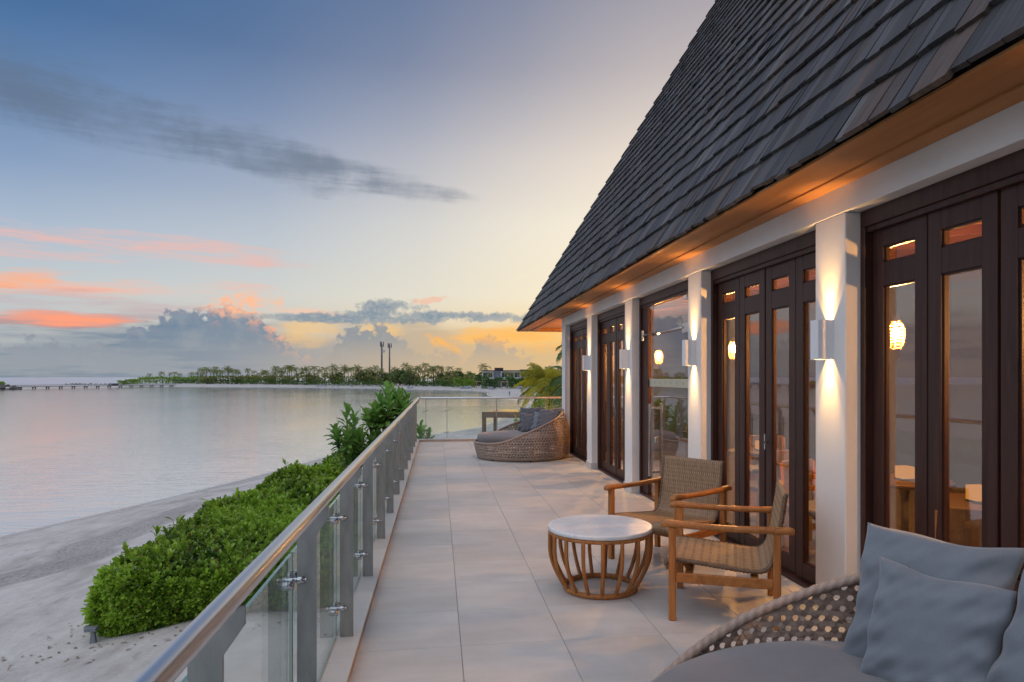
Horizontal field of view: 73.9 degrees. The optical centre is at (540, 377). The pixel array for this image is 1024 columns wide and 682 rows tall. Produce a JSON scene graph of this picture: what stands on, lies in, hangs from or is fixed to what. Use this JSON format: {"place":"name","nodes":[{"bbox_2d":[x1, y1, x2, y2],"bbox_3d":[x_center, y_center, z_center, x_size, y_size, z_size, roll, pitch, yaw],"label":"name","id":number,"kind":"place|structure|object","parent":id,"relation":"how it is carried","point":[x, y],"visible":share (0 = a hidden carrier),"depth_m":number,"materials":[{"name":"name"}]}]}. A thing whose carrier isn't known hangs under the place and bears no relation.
{"place":"outdoors","nodes":[
{"label":"outdoors","id":0,"kind":"place"},
{"bbox_2d":[0,377,528,534],"bbox_3d":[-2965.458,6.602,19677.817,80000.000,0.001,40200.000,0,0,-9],"label":"sea","id":1,"kind":"structure","parent":0,"point":[77,451],"depth_m":78.56,"materials":[{"name":"liquid"}]},
{"bbox_2d":[10,383,172,388],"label":"wooden pier","id":2,"kind":"structure","parent":1,"relation":"in","point":[107,385],"depth_m":426.65,"materials":[{"name":"wood"}]},
{"bbox_2d":[0,383,560,681],"bbox_3d":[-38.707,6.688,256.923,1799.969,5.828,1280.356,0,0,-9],"label":"beach","id":3,"kind":"structure","parent":0,"point":[48,572],"depth_m":13.55,"materials":[{"name":"beige sand"}]},
{"bbox_2d":[0,384,21,388],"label":"rock heap","id":4,"kind":"object","parent":3,"relation":"on","point":[7,385],"visible":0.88,"depth_m":371.03,"materials":[{"name":"grey stone"}]},
{"bbox_2d":[84,625,98,643],"bbox_3d":[-7.299,4.188,11.056,0.180,0.265,0.120,0,0,-9],"label":"garden spotlight","id":5,"kind":"object","parent":3,"relation":"on","point":[93,630],"visible":1,"depth_m":11.03,"materials":[{"name":"grey metal"}]},
{"bbox_2d":[1,611,326,670],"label":"leaf litter","id":6,"kind":"object","parent":3,"relation":"on","point":[125,642],"visible":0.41,"depth_m":10.74,"materials":[{"name":"brown plant"}]},
{"bbox_2d":[117,376,215,384],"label":"hedge","id":7,"kind":"object","parent":3,"relation":"on","point":[145,379],"visible":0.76,"depth_m":562.47,"materials":[{"name":"green plant"}]},
{"bbox_2d":[80,448,351,637],"bbox_3d":[-6.449,3.482,19.892,4.879,2.006,17.635,0,0,-9],"label":"clipped hedge","id":8,"kind":"object","parent":3,"relation":"on","point":[202,559],"visible":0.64,"depth_m":11.70,"materials":[{"name":"green plant"}]},
{"bbox_2d":[171,379,287,383],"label":"hedge","id":9,"kind":"object","parent":3,"relation":"on","point":[223,380],"visible":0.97,"depth_m":490.61,"materials":[{"name":"green plant"}]},
{"bbox_2d":[282,366,291,384],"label":"coconut palm","id":10,"kind":"object","parent":3,"relation":"on","point":[287,371],"visible":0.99,"depth_m":467.80,"materials":[{"name":"green plant"}]},
{"bbox_2d":[283,365,293,376],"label":"coconut palm","id":11,"kind":"object","parent":3,"relation":"on","point":[288,369],"visible":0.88,"depth_m":470.77,"materials":[{"name":"green plant"}]},
{"bbox_2d":[300,366,310,384],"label":"coconut palm","id":12,"kind":"object","parent":3,"relation":"on","point":[307,370],"visible":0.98,"depth_m":454.06,"materials":[{"name":"green plant"}]},
{"bbox_2d":[309,366,318,383],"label":"coconut palm","id":13,"kind":"object","parent":3,"relation":"on","point":[314,371],"visible":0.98,"depth_m":455.24,"materials":[{"name":"green plant"}]},
{"bbox_2d":[327,363,336,379],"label":"coconut palm","id":14,"kind":"object","parent":3,"relation":"on","point":[332,365],"visible":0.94,"depth_m":446.40,"materials":[{"name":"green plant"}]},
{"bbox_2d":[330,367,339,383],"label":"coconut palm","id":15,"kind":"object","parent":3,"relation":"on","point":[335,369],"visible":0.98,"depth_m":444.75,"materials":[{"name":"green plant"}]},
{"bbox_2d":[329,372,343,383],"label":"broadleaf tree","id":16,"kind":"object","parent":3,"relation":"on","point":[337,379],"visible":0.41,"depth_m":451.63,"materials":[{"name":"green plant"}]},
{"bbox_2d":[197,373,476,385],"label":"tree line","id":17,"kind":"object","parent":3,"relation":"on","point":[343,377],"visible":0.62,"depth_m":448.48,"materials":[{"name":"green plant"}]},
{"bbox_2d":[287,379,389,385],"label":"hedge","id":18,"kind":"object","parent":3,"relation":"on","point":[331,381],"visible":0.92,"depth_m":430.43,"materials":[{"name":"green plant"}]},
{"bbox_2d":[338,364,348,378],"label":"coconut palm","id":19,"kind":"object","parent":3,"relation":"on","point":[344,367],"visible":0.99,"depth_m":443.67,"materials":[{"name":"green plant"}]},
{"bbox_2d":[324,402,366,468],"bbox_3d":[-6.161,2.550,22.101,1.401,3.535,1.506,0,0,41],"label":"sea lettuce shrub","id":20,"kind":"object","parent":3,"relation":"on","point":[346,440],"visible":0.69,"depth_m":21.86,"materials":[{"name":"green plant"}]},
{"bbox_2d":[353,367,363,377],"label":"coconut palm","id":21,"kind":"object","parent":3,"relation":"on","point":[358,369],"visible":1,"depth_m":435.69,"materials":[{"name":"green plant"}]},
{"bbox_2d":[348,413,382,457],"bbox_3d":[-5.502,2.707,21.664,1.156,3.209,1.062,0,0,-33],"label":"sea lettuce shrub","id":22,"kind":"object","parent":3,"relation":"on","point":[371,437],"visible":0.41,"depth_m":21.61,"materials":[{"name":"green plant"}]},
{"bbox_2d":[362,366,373,384],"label":"coconut palm","id":23,"kind":"object","parent":3,"relation":"on","point":[368,369],"visible":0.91,"depth_m":438.22,"materials":[{"name":"green plant"}]},
{"bbox_2d":[359,370,383,384],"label":"broadleaf tree","id":24,"kind":"object","parent":3,"relation":"on","point":[360,373],"visible":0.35,"depth_m":440.70,"materials":[{"name":"green plant"}]},
{"bbox_2d":[369,365,378,372],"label":"coconut palm","id":25,"kind":"object","parent":3,"relation":"on","point":[375,367],"visible":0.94,"depth_m":434.89,"materials":[{"name":"green plant"}]},
{"bbox_2d":[380,341,384,373],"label":"telecom mast","id":26,"kind":"object","parent":3,"relation":"on","point":[382,350],"visible":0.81,"depth_m":469.75,"materials":[{"name":"metal"}]},
{"bbox_2d":[359,380,415,432],"bbox_3d":[-4.924,2.196,21.940,1.906,4.242,1.308,0,0,-30],"label":"sea lettuce shrub","id":27,"kind":"object","parent":3,"relation":"on","point":[390,415],"visible":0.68,"depth_m":21.77,"materials":[{"name":"green plant"}]},
{"bbox_2d":[380,370,395,383],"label":"broadleaf tree","id":28,"kind":"object","parent":3,"relation":"on","point":[385,373],"visible":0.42,"depth_m":427.08,"materials":[{"name":"green plant"}]},
{"bbox_2d":[388,343,391,372],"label":"telecom mast","id":29,"kind":"object","parent":3,"relation":"on","point":[389,354],"visible":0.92,"depth_m":454.54,"materials":[{"name":"metal"}]},
{"bbox_2d":[388,368,412,384],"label":"broadleaf tree","id":30,"kind":"object","parent":3,"relation":"on","point":[398,373],"visible":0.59,"depth_m":417.13,"materials":[{"name":"green plant"}]},
{"bbox_2d":[400,362,411,384],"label":"coconut palm","id":31,"kind":"object","parent":3,"relation":"on","point":[406,364],"visible":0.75,"depth_m":426.34,"materials":[{"name":"green plant"}]},
{"bbox_2d":[399,371,420,385],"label":"broadleaf tree","id":32,"kind":"object","parent":3,"relation":"on","point":[404,378],"visible":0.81,"depth_m":408.85,"materials":[{"name":"green plant"}]},
{"bbox_2d":[420,362,429,380],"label":"coconut palm","id":33,"kind":"object","parent":3,"relation":"on","point":[427,364],"visible":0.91,"depth_m":416.42,"materials":[{"name":"green plant"}]},
{"bbox_2d":[417,419,435,438],"bbox_3d":[-4.260,2.884,23.544,1.086,2.876,1.227,0,0,43],"label":"sea lettuce shrub","id":34,"kind":"object","parent":3,"relation":"on","point":[421,429],"visible":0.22,"depth_m":23.57,"materials":[{"name":"green plant"}]},
{"bbox_2d":[428,366,436,385],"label":"coconut palm","id":35,"kind":"object","parent":3,"relation":"on","point":[431,368],"visible":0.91,"depth_m":398.30,"materials":[{"name":"green plant"}]},
{"bbox_2d":[413,380,453,386],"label":"hedge","id":36,"kind":"object","parent":3,"relation":"on","point":[436,382],"visible":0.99,"depth_m":376.16,"materials":[{"name":"green plant"}]},
{"bbox_2d":[436,371,453,382],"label":"broadleaf tree","id":37,"kind":"object","parent":3,"relation":"on","point":[440,375],"visible":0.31,"depth_m":404.07,"materials":[{"name":"green plant"}]},
{"bbox_2d":[453,377,475,387],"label":"hedge","id":38,"kind":"object","parent":3,"relation":"on","point":[463,382],"visible":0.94,"depth_m":355.36,"materials":[{"name":"green plant"}]},
{"bbox_2d":[455,370,482,385],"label":"hedge","id":39,"kind":"object","parent":3,"relation":"on","point":[477,375],"visible":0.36,"depth_m":384.09,"materials":[{"name":"green plant"}]},
{"bbox_2d":[477,363,490,371],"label":"coconut palm","id":40,"kind":"object","parent":3,"relation":"on","point":[482,366],"visible":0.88,"depth_m":361.25,"materials":[{"name":"green plant"}]},
{"bbox_2d":[481,376,503,388],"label":"hedge","id":41,"kind":"object","parent":3,"relation":"on","point":[493,381],"visible":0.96,"depth_m":332.77,"materials":[{"name":"green plant"}]},
{"bbox_2d":[481,368,521,386],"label":"beach villa","id":42,"kind":"object","parent":3,"relation":"on","point":[497,372],"visible":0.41,"depth_m":352.50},
{"bbox_2d":[505,376,527,388],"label":"hedge","id":43,"kind":"object","parent":3,"relation":"on","point":[513,379],"visible":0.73,"depth_m":314.05,"materials":[{"name":"green plant"}]},
{"bbox_2d":[482,409,561,431],"bbox_3d":[0.129,2.509,21.233,3.600,2.938,1.700,0,0,9],"label":"glass top pergola","id":44,"kind":"object","parent":3,"relation":"on","point":[506,413],"visible":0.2,"depth_m":20.65,"materials":[{"name":"wood"}]},
{"bbox_2d":[513,362,561,418],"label":"coconut palm","id":45,"kind":"object","parent":3,"relation":"on","point":[539,379],"visible":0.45,"depth_m":44.64,"materials":[{"name":"green plant"}]},
{"bbox_2d":[529,393,548,408],"bbox_3d":[-0.137,2.248,22.835,0.798,3.467,0.805,0,0,-9],"label":"sea lettuce shrub","id":46,"kind":"object","parent":3,"relation":"on","point":[539,401],"visible":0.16,"depth_m":22.79,"materials":[{"name":"green plant"}]},
{"bbox_2d":[545,366,576,407],"bbox_3d":[1.376,1.699,31.896,2.551,4.586,2.642,0,0,24],"label":"coconut palm","id":47,"kind":"object","parent":3,"relation":"on","point":[557,380],"visible":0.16,"depth_m":31.83,"materials":[{"name":"green plant"}]},
{"bbox_2d":[556,338,576,398],"bbox_3d":[1.935,0.838,37.167,2.518,6.329,2.667,0,0,-39],"label":"coconut palm","id":48,"kind":"object","parent":3,"relation":"on","point":[559,356],"visible":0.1,"depth_m":36.86,"materials":[{"name":"green plant"}]},
{"bbox_2d":[0,0,714,376],"label":"sky","id":49,"kind":"structure","parent":0,"point":[186,186],"materials":[{"name":"blue"}]},
{"bbox_2d":[350,441,851,681],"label":"terrace","id":50,"kind":"structure","parent":0,"point":[469,588],"depth_m":4.86,"materials":[{"name":"tile"}]},
{"bbox_2d":[317,438,476,681],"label":"kerb","id":51,"kind":"structure","parent":50,"relation":"on","point":[340,663],"depth_m":4.48,"materials":[{"name":"concrete"}]},
{"bbox_2d":[132,396,576,681],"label":"glass railing","id":52,"kind":"object","parent":51,"relation":"on","point":[199,645],"visible":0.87,"depth_m":2.74,"materials":[{"name":"metal"}]},
{"bbox_2d":[473,408,569,461],"bbox_3d":[-0.358,1.077,13.264,1.892,0.951,1.877,0,0,-15],"label":"daybed","id":53,"kind":"object","parent":50,"relation":"on","point":[500,440],"visible":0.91,"depth_m":12.54,"materials":[{"name":"wicker"}]},
{"bbox_2d":[521,413,534,431],"bbox_3d":[-0.200,0.892,13.256,0.410,0.421,0.159,-4,-23,21],"label":"pillow","id":54,"kind":"object","parent":53,"relation":"on","point":[527,421],"visible":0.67,"depth_m":13.22,"materials":[{"name":"fabric"}]},
{"bbox_2d":[518,407,543,430],"bbox_3d":[-0.191,0.836,13.551,0.509,0.530,0.176,-2,-20,17],"label":"pillow","id":55,"kind":"object","parent":53,"relation":"on","point":[528,410],"visible":0.3,"depth_m":13.56,"materials":[{"name":"fabric"}]},
{"bbox_2d":[530,411,538,430],"bbox_3d":[0.011,0.871,13.127,0.426,0.452,0.163,-1,-21,33],"label":"pillow","id":56,"kind":"object","parent":53,"relation":"on","point":[535,416],"visible":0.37,"depth_m":13.14,"materials":[{"name":"fabric"}]},
{"bbox_2d":[534,409,560,433],"bbox_3d":[0.130,0.842,12.962,0.488,0.511,0.176,4,-20,35],"label":"pillow","id":57,"kind":"object","parent":53,"relation":"on","point":[545,416],"visible":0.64,"depth_m":12.92,"materials":[{"name":"fabric"}]},
{"bbox_2d":[548,514,652,599],"bbox_3d":[0.440,1.317,5.000,0.766,0.468,0.767,0,0,-9],"label":"coffee table","id":58,"kind":"object","parent":50,"relation":"on","point":[604,531],"visible":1,"depth_m":4.84,"materials":[{"name":"wood"}]},
{"bbox_2d":[604,455,731,571],"bbox_3d":[1.086,1.131,5.791,0.813,0.841,0.752,0,0,-42],"label":"armchair","id":59,"kind":"object","parent":50,"relation":"on","point":[693,480],"visible":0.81,"depth_m":5.88,"materials":[{"name":"brown wicker"}]},
{"bbox_2d":[660,478,794,630],"bbox_3d":[1.257,1.131,4.595,0.813,0.841,0.752,0,0,16],"label":"armchair","id":60,"kind":"object","parent":50,"relation":"on","point":[688,553],"visible":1,"depth_m":4.33,"materials":[{"name":"brown wood"}]},
{"bbox_2d":[516,0,1023,620],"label":"restaurant building","id":61,"kind":"structure","parent":50,"relation":"on","point":[784,174],"depth_m":5.11,"materials":[{"name":"white paint"}]},
{"bbox_2d":[573,331,577,453],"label":"door leaf","id":62,"kind":"structure","parent":61,"relation":"in","point":[575,334],"depth_m":13.72,"materials":[{"name":"brown wood"}]},
{"bbox_2d":[578,329,582,456],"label":"door leaf","id":63,"kind":"structure","parent":61,"relation":"in","point":[580,332],"depth_m":13.27,"materials":[{"name":"brown wood"}]},
{"bbox_2d":[582,328,586,458],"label":"door leaf","id":64,"kind":"structure","parent":61,"relation":"in","point":[584,406],"depth_m":12.79,"materials":[{"name":"brown wood"}]},
{"bbox_2d":[582,355,589,370],"bbox_3d":[0.785,-0.248,11.662,0.110,0.260,0.096,0,0,-9],"label":"wall lamp","id":65,"kind":"object","parent":61,"relation":"attached to","point":[585,362],"visible":1,"depth_m":11.62,"materials":[{"name":"metal"}]},
{"bbox_2d":[601,321,607,470],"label":"door leaf","id":66,"kind":"structure","parent":61,"relation":"in","point":[604,325],"depth_m":11.37,"materials":[{"name":"brown wood"}]},
{"bbox_2d":[608,318,616,475],"bbox_3d":[1.158,0.287,10.746,0.048,2.466,0.478,0,0,-9],"label":"door leaf","id":67,"kind":"structure","parent":61,"relation":"in","point":[612,336],"depth_m":10.87,"materials":[{"name":"brown wood"}]},
{"bbox_2d":[615,315,624,479],"bbox_3d":[1.216,0.287,10.255,0.079,2.466,0.478,0,0,-9],"label":"door leaf","id":68,"kind":"structure","parent":61,"relation":"in","point":[620,320],"depth_m":10.38,"materials":[{"name":"brown wood"}]},
{"bbox_2d":[619,349,628,368],"bbox_3d":[1.146,-0.248,9.272,0.110,0.260,0.096,0,0,-9],"label":"wall lamp","id":69,"kind":"object","parent":61,"relation":"attached to","point":[623,358],"visible":1,"depth_m":9.22,"materials":[{"name":"metal"}]},
{"bbox_2d":[654,306,662,363],"bbox_3d":[1.952,-0.704,11.206,0.147,0.968,0.146,0,0,-9],"label":"pendant lamp","id":70,"kind":"object","parent":61,"relation":"hanging from","point":[658,355],"visible":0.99,"depth_m":11.21,"materials":[{"name":"white glass"}]},
{"bbox_2d":[641,294,687,496],"bbox_3d":[1.543,0.287,8.063,0.185,2.470,1.881,0,0,-9],"label":"glass door","id":71,"kind":"structure","parent":61,"relation":"in","point":[678,383],"depth_m":8.58,"materials":[{"name":"metal"}]},
{"bbox_2d":[682,340,695,365],"bbox_3d":[1.506,-0.248,6.883,0.110,0.260,0.096,0,0,-9],"label":"wall lamp","id":72,"kind":"object","parent":61,"relation":"attached to","point":[688,352],"visible":1,"depth_m":6.84,"materials":[{"name":"metal"}]},
{"bbox_2d":[718,276,739,542],"bbox_3d":[1.806,0.287,6.457,0.044,2.466,0.476,0,0,-9],"label":"door leaf","id":73,"kind":"structure","parent":61,"relation":"in","point":[726,310],"depth_m":6.54,"materials":[{"name":"brown wood"}]},
{"bbox_2d":[728,293,734,359],"bbox_3d":[2.380,-0.704,8.368,0.147,0.968,0.146,0,0,-9],"label":"pendant lamp","id":74,"kind":"object","parent":61,"relation":"hanging from","point":[732,346],"visible":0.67,"depth_m":8.36,"materials":[{"name":"white glass"}]},
{"bbox_2d":[740,268,765,545],"bbox_3d":[1.877,0.287,5.970,0.048,2.466,0.476,0,0,-9],"label":"door leaf","id":75,"kind":"structure","parent":61,"relation":"in","point":[754,304],"depth_m":6.09,"materials":[{"name":"brown wood"}]},
{"bbox_2d":[728,447,787,521],"bbox_3d":[2.432,1.178,7.486,0.700,0.748,0.700,0,0,-9],"label":"dining table","id":76,"kind":"object","parent":61,"relation":"on","point":[753,452],"visible":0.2,"depth_m":7.47,"materials":[{"name":"brown wood"}]},
{"bbox_2d":[755,440,758,450],"bbox_3d":[2.432,0.750,7.486,0.104,0.105,0.104,0,0,-9],"label":"candle holder","id":77,"kind":"object","parent":76,"relation":"on","point":[757,445],"visible":0.35,"depth_m":7.49,"materials":[{"name":"orange glass"}]},
{"bbox_2d":[732,450,788,536],"bbox_3d":[2.259,1.133,6.844,0.440,0.841,0.498,0,0,-19],"label":"dining chair","id":78,"kind":"object","parent":61,"relation":"on","point":[782,455],"visible":0.13,"depth_m":6.63,"materials":[{"name":"brown wood"}]},
{"bbox_2d":[750,435,788,511],"bbox_3d":[2.728,1.133,8.115,0.440,0.841,0.498,0,0,11],"label":"dining chair","id":79,"kind":"object","parent":61,"relation":"on","point":[780,445],"visible":0.36,"depth_m":8.29,"materials":[{"name":"brown wood"}]},
{"bbox_2d":[764,258,795,573],"bbox_3d":[1.935,0.287,5.481,0.079,2.466,0.476,0,0,-9],"label":"door leaf","id":80,"kind":"structure","parent":61,"relation":"in","point":[776,299],"depth_m":5.51,"materials":[{"name":"brown wood"}]},
{"bbox_2d":[777,458,815,551],"bbox_3d":[2.324,1.133,5.677,0.440,0.841,0.498,0,0,-29],"label":"dining chair","id":81,"kind":"object","parent":61,"relation":"on","point":[783,471],"visible":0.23,"depth_m":5.80,"materials":[{"name":"brown wood"}]},
{"bbox_2d":[796,251,815,584],"bbox_3d":[2.024,0.287,4.997,0.048,2.466,0.476,0,0,-9],"label":"door leaf","id":82,"kind":"structure","parent":61,"relation":"in","point":[805,289],"depth_m":5.13,"materials":[{"name":"brown wood"}]},
{"bbox_2d":[810,320,833,359],"bbox_3d":[1.865,-0.248,4.501,0.110,0.260,0.096,0,0,-9],"label":"wall lamp","id":83,"kind":"object","parent":61,"relation":"attached to","point":[821,339],"visible":1,"depth_m":4.46,"materials":[{"name":"metal"}]},
{"bbox_2d":[890,246,906,349],"bbox_3d":[2.827,-0.704,5.402,0.147,0.968,0.146,0,0,-9],"label":"pendant lamp","id":84,"kind":"object","parent":61,"relation":"hanging from","point":[895,321],"visible":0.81,"depth_m":5.38,"materials":[{"name":"white glass"}]},
{"bbox_2d":[873,213,927,536],"bbox_3d":[2.165,0.287,4.074,0.044,2.466,0.477,0,0,-9],"label":"door leaf","id":85,"kind":"structure","parent":61,"relation":"in","point":[913,268],"depth_m":4.12,"materials":[{"name":"brown wood"}]},
{"bbox_2d":[890,474,956,531],"bbox_3d":[2.865,1.178,5.347,0.700,0.748,0.700,0,0,-9],"label":"dining table","id":86,"kind":"object","parent":61,"relation":"on","point":[905,487],"visible":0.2,"depth_m":5.32,"materials":[{"name":"brown wood"}]},
{"bbox_2d":[935,507,981,546],"bbox_3d":[2.492,1.133,3.850,0.440,0.841,0.498,0,0,31],"label":"dining chair","id":87,"kind":"object","parent":61,"relation":"on","point":[965,526],"visible":0.12,"depth_m":3.68,"materials":[{"name":"brown wood"}]},
{"bbox_2d":[928,189,1000,547],"bbox_3d":[2.237,0.287,3.586,0.048,2.466,0.477,0,0,-9],"label":"door leaf","id":88,"kind":"structure","parent":61,"relation":"in","point":[945,259],"depth_m":3.58,"materials":[{"name":"brown wood"}]},
{"bbox_2d":[950,493,981,509],"bbox_3d":[2.827,1.178,4.390,0.700,0.748,0.700,0,0,-9],"label":"dining table","id":89,"kind":"object","parent":61,"relation":"on","point":[957,500],"visible":0.07,"depth_m":4.35,"materials":[{"name":"brown wood"}]},
{"bbox_2d":[1001,181,1023,611],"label":"door leaf","id":90,"kind":"structure","parent":61,"relation":"in","point":[1012,197],"depth_m":3.26,"materials":[{"name":"brown wood"}]},
{"bbox_2d":[651,563,1023,681],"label":"daybed","id":91,"kind":"object","parent":50,"relation":"on","point":[801,659],"visible":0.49,"depth_m":2.74,"materials":[{"name":"wicker"}]},
{"bbox_2d":[842,522,1023,657],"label":"pillow","id":92,"kind":"object","parent":91,"relation":"on","point":[944,560],"visible":0.39,"depth_m":2.55,"materials":[{"name":"fabric"}]},
{"bbox_2d":[860,556,1016,681],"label":"pillow","id":93,"kind":"object","parent":91,"relation":"on","point":[921,627],"visible":0.96,"depth_m":2.31,"materials":[{"name":"fabric"}]},
{"bbox_2d":[986,570,1023,681],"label":"pillow","id":94,"kind":"object","parent":91,"relation":"on","point":[1007,665],"visible":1,"depth_m":2.12,"materials":[{"name":"fabric"}]},
{"bbox_2d":[894,465,914,480],"bbox_3d":[2.865,0.750,5.347,0.104,0.105,0.104,0,0,-9],"label":"candle holder","id":95,"kind":"object","parent":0,"point":[904,472],"visible":0.98,"depth_m":5.30,"materials":[{"name":"orange glass"}]},
{"bbox_2d":[965,484,981,502],"bbox_3d":[2.827,0.750,4.390,0.104,0.105,0.104,0,0,-9],"label":"candle holder","id":96,"kind":"object","parent":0,"point":[974,493],"visible":0.73,"depth_m":4.37,"materials":[{"name":"orange glass"}]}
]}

